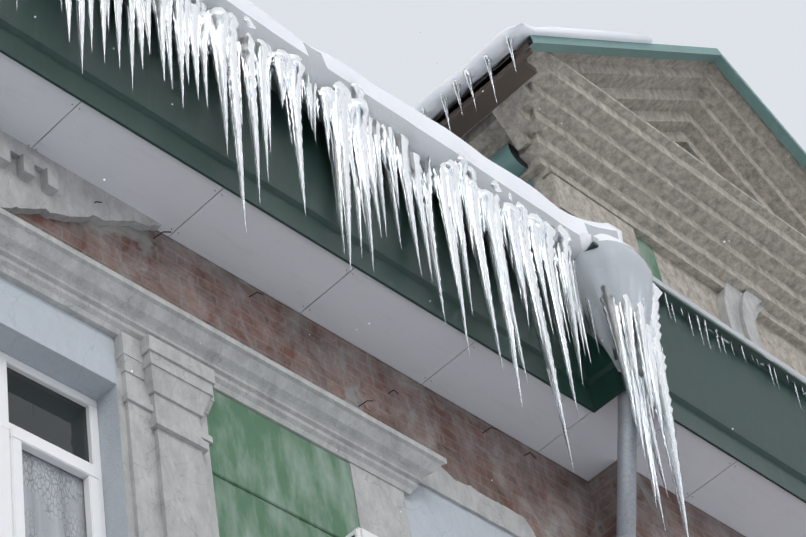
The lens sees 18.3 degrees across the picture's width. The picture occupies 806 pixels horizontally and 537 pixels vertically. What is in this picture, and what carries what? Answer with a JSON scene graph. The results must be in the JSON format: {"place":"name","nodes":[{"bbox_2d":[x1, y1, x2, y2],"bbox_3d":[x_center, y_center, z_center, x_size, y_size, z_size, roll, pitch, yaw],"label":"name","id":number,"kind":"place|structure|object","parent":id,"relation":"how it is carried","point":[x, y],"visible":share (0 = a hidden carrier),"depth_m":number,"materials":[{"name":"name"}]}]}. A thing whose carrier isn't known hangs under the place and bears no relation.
{"place":"outdoors","nodes":[
{"label":"outdoors","id":0,"kind":"place"},
{"bbox_2d":[22,450,86,536],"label":"lace curtain","id":1,"kind":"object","parent":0,"point":[54,502],"depth_m":14.24,"materials":[{"name":"white fabric"}]},
{"bbox_2d":[34,16,788,512],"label":"snowflakes","id":2,"kind":"object","parent":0,"point":[374,156],"visible":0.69,"depth_m":14.12,"materials":[{"name":"white"}]},
{"bbox_2d":[249,0,805,151],"label":"sky","id":3,"kind":"structure","parent":0,"point":[764,41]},
{"bbox_2d":[635,236,662,281],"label":"green wall panel","id":4,"kind":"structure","parent":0,"point":[647,252],"depth_m":21.72,"materials":[{"name":"green paint"}]},
{"label":"snowy ground","id":5,"kind":"object","parent":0,"visible":0},
{"bbox_2d":[113,338,411,536],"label":"stucco wall field","id":6,"kind":"structure","parent":5,"relation":"on","point":[169,485],"depth_m":14.82,"materials":[{"name":"grey paint"}]},
{"bbox_2d":[0,351,105,536],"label":"window frame","id":7,"kind":"object","parent":6,"relation":"attached to","point":[15,440],"visible":0.98,"depth_m":14.38,"materials":[{"name":"white plastic"}]},
{"bbox_2d":[7,367,88,461],"bbox_3d":[-2.357,0.719,14.470,1.420,0.580,0.010,32,-59,-34],"label":"window glass","id":8,"kind":"object","parent":7,"relation":"in","point":[47,414],"depth_m":14.70,"materials":[{"name":"glass"}]},
{"bbox_2d":[0,277,128,536],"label":"stucco window reveals","id":9,"kind":"object","parent":6,"relation":"attached to","point":[54,342],"visible":0.83,"depth_m":14.83,"materials":[{"name":"white paint"}]},
{"bbox_2d":[114,332,215,454],"bbox_3d":[-1.412,0.772,15.246,0.740,0.660,0.155,32,-59,-34],"label":"pilaster capital","id":10,"kind":"object","parent":6,"relation":"attached to","point":[169,388],"visible":0.98,"depth_m":15.23,"materials":[{"name":"grey concrete"}]},
{"bbox_2d":[207,390,358,536],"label":"green wall panel","id":11,"kind":"structure","parent":6,"relation":"attached to","point":[271,462],"depth_m":15.66,"materials":[{"name":"paint"}]},
{"bbox_2d":[212,474,332,536],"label":"panel seam","id":12,"kind":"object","parent":11,"relation":"attached to","point":[271,505],"depth_m":15.45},
{"bbox_2d":[94,201,536,458],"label":"iron hooks","id":13,"kind":"object","parent":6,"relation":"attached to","point":[366,400],"visible":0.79,"depth_m":17.00,"materials":[{"name":"brown metal"}]},
{"bbox_2d":[346,527,377,536],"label":"air conditioner unit","id":14,"kind":"object","parent":6,"relation":"attached to","point":[359,532],"visible":1,"depth_m":14.88,"materials":[{"name":"white paint"}]},
{"bbox_2d":[9,212,745,536],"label":"brick wall","id":15,"kind":"structure","parent":5,"relation":"on","point":[543,495],"depth_m":17.45,"materials":[{"name":"brown brick"}]},
{"bbox_2d":[0,130,161,230],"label":"stucco frieze remains","id":16,"kind":"object","parent":15,"relation":"attached to","point":[74,197],"visible":0.92,"depth_m":15.84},
{"bbox_2d":[0,136,55,172],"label":"molding","id":17,"kind":"structure","parent":16,"relation":"attached to","point":[17,152],"depth_m":15.70,"materials":[{"name":"grey concrete"}]},
{"bbox_2d":[0,140,58,196],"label":"dentils","id":18,"kind":"object","parent":16,"relation":"attached to","point":[26,173],"visible":1,"depth_m":15.59,"materials":[{"name":"grey concrete"}]},
{"bbox_2d":[0,207,446,494],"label":"cornice","id":19,"kind":"structure","parent":15,"relation":"attached to","point":[44,266],"depth_m":15.76,"materials":[{"name":"grey concrete"}]},
{"bbox_2d":[0,0,805,502],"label":"fascia","id":20,"kind":"structure","parent":15,"relation":"attached to","point":[716,394],"depth_m":17.37,"materials":[{"name":"teal metal"}]},
{"bbox_2d":[16,0,598,470],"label":"icicles","id":21,"kind":"object","parent":20,"relation":"attached to","point":[358,138],"visible":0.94,"depth_m":17.30,"materials":[{"name":"white ice"}]},
{"bbox_2d":[0,52,805,536],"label":"eave soffit panels","id":22,"kind":"object","parent":20,"relation":"attached to","point":[186,206],"visible":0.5,"depth_m":17.27,"materials":[{"name":"white metal"}]},
{"bbox_2d":[575,233,652,376],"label":"ice dome on funnel","id":23,"kind":"structure","parent":20,"relation":"attached to","point":[618,269],"depth_m":18.72,"materials":[{"name":"white ice"}]},
{"bbox_2d":[600,283,688,536],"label":"icicles","id":24,"kind":"object","parent":23,"relation":"attached to","point":[628,330],"visible":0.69,"depth_m":18.17,"materials":[{"name":"ice"}]},
{"bbox_2d":[616,375,636,536],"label":"downspout","id":25,"kind":"object","parent":20,"relation":"attached to","point":[626,470],"visible":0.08,"depth_m":17.87,"materials":[{"name":"metal"}]},
{"bbox_2d":[579,233,805,382],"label":"snow","id":26,"kind":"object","parent":20,"relation":"on","point":[586,240],"visible":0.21,"depth_m":19.69,"materials":[{"name":"white snow"}]},
{"bbox_2d":[658,287,805,408],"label":"icicles","id":27,"kind":"object","parent":20,"relation":"attached to","point":[670,305],"visible":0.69,"depth_m":19.57,"materials":[{"name":"ice"}]},
{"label":"metal roof sheets","id":28,"kind":"object","parent":20,"relation":"on","visible":0},
{"bbox_2d":[201,0,622,259],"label":"snow","id":29,"kind":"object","parent":28,"relation":"attached to","point":[439,144],"visible":0.21,"depth_m":17.95,"materials":[{"name":"white snow"}]},
{"bbox_2d":[532,165,805,376],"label":"stucco attic walls","id":30,"kind":"structure","parent":28,"relation":"on","point":[561,191],"depth_m":21.62,"materials":[{"name":"beige paint"}]},
{"bbox_2d":[434,41,536,137],"bbox_3d":[-1.653,0.513,22.475,0.260,0.140,7.990,32,-59,-34],"label":"attic side eave board","id":31,"kind":"object","parent":30,"relation":"attached to","point":[509,79],"visible":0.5,"depth_m":20.98,"materials":[{"name":"brown wood"}]},
{"bbox_2d":[489,143,532,186],"bbox_3d":[0.666,0.138,20.724,0.290,2.186,1.350,32,-59,-34],"label":"halfround attic flashing","id":32,"kind":"object","parent":30,"relation":"attached to","point":[507,158],"visible":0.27,"depth_m":21.09,"materials":[{"name":"teal metal"}]},
{"bbox_2d":[413,23,652,120],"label":"snow","id":33,"kind":"structure","parent":30,"relation":"attached to","point":[495,49],"depth_m":21.01,"materials":[{"name":"white snow"}]},
{"bbox_2d":[422,36,515,130],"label":"icicles","id":34,"kind":"object","parent":33,"relation":"attached to","point":[488,63],"visible":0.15,"depth_m":20.82,"materials":[{"name":"white"}]},
{"bbox_2d":[492,51,708,149],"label":"attic raking cornice","id":35,"kind":"structure","parent":30,"relation":"attached to","point":[659,95],"depth_m":22.93,"materials":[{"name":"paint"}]},
{"bbox_2d":[432,35,805,170],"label":"roof edge trim","id":36,"kind":"structure","parent":30,"relation":"on","point":[716,57],"depth_m":23.26,"materials":[{"name":"teal metal"}]},
{"bbox_2d":[461,52,805,352],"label":"gable cornice","id":37,"kind":"structure","parent":30,"relation":"attached to","point":[679,206],"depth_m":22.00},
{"bbox_2d":[717,283,764,348],"bbox_3d":[3.567,1.157,22.709,2.400,2.470,0.530,32,-59,-34],"label":"attic arch window trim","id":38,"kind":"structure","parent":30,"relation":"attached to","point":[738,312],"depth_m":22.25,"materials":[{"name":"grey paint"}]},
{"bbox_2d":[681,62,805,235],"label":"attic raking cornice","id":39,"kind":"structure","parent":30,"relation":"attached to","point":[730,135],"depth_m":24.21,"materials":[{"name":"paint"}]},
{"bbox_2d":[404,484,513,536],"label":"wall","id":40,"kind":"structure","parent":15,"relation":"attached to","point":[430,513],"depth_m":16.95,"materials":[{"name":"paint"}]},
{"bbox_2d":[417,467,535,536],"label":"molding","id":41,"kind":"structure","parent":15,"relation":"attached to","point":[441,482],"depth_m":17.36,"materials":[{"name":"grey concrete"}]}
]}

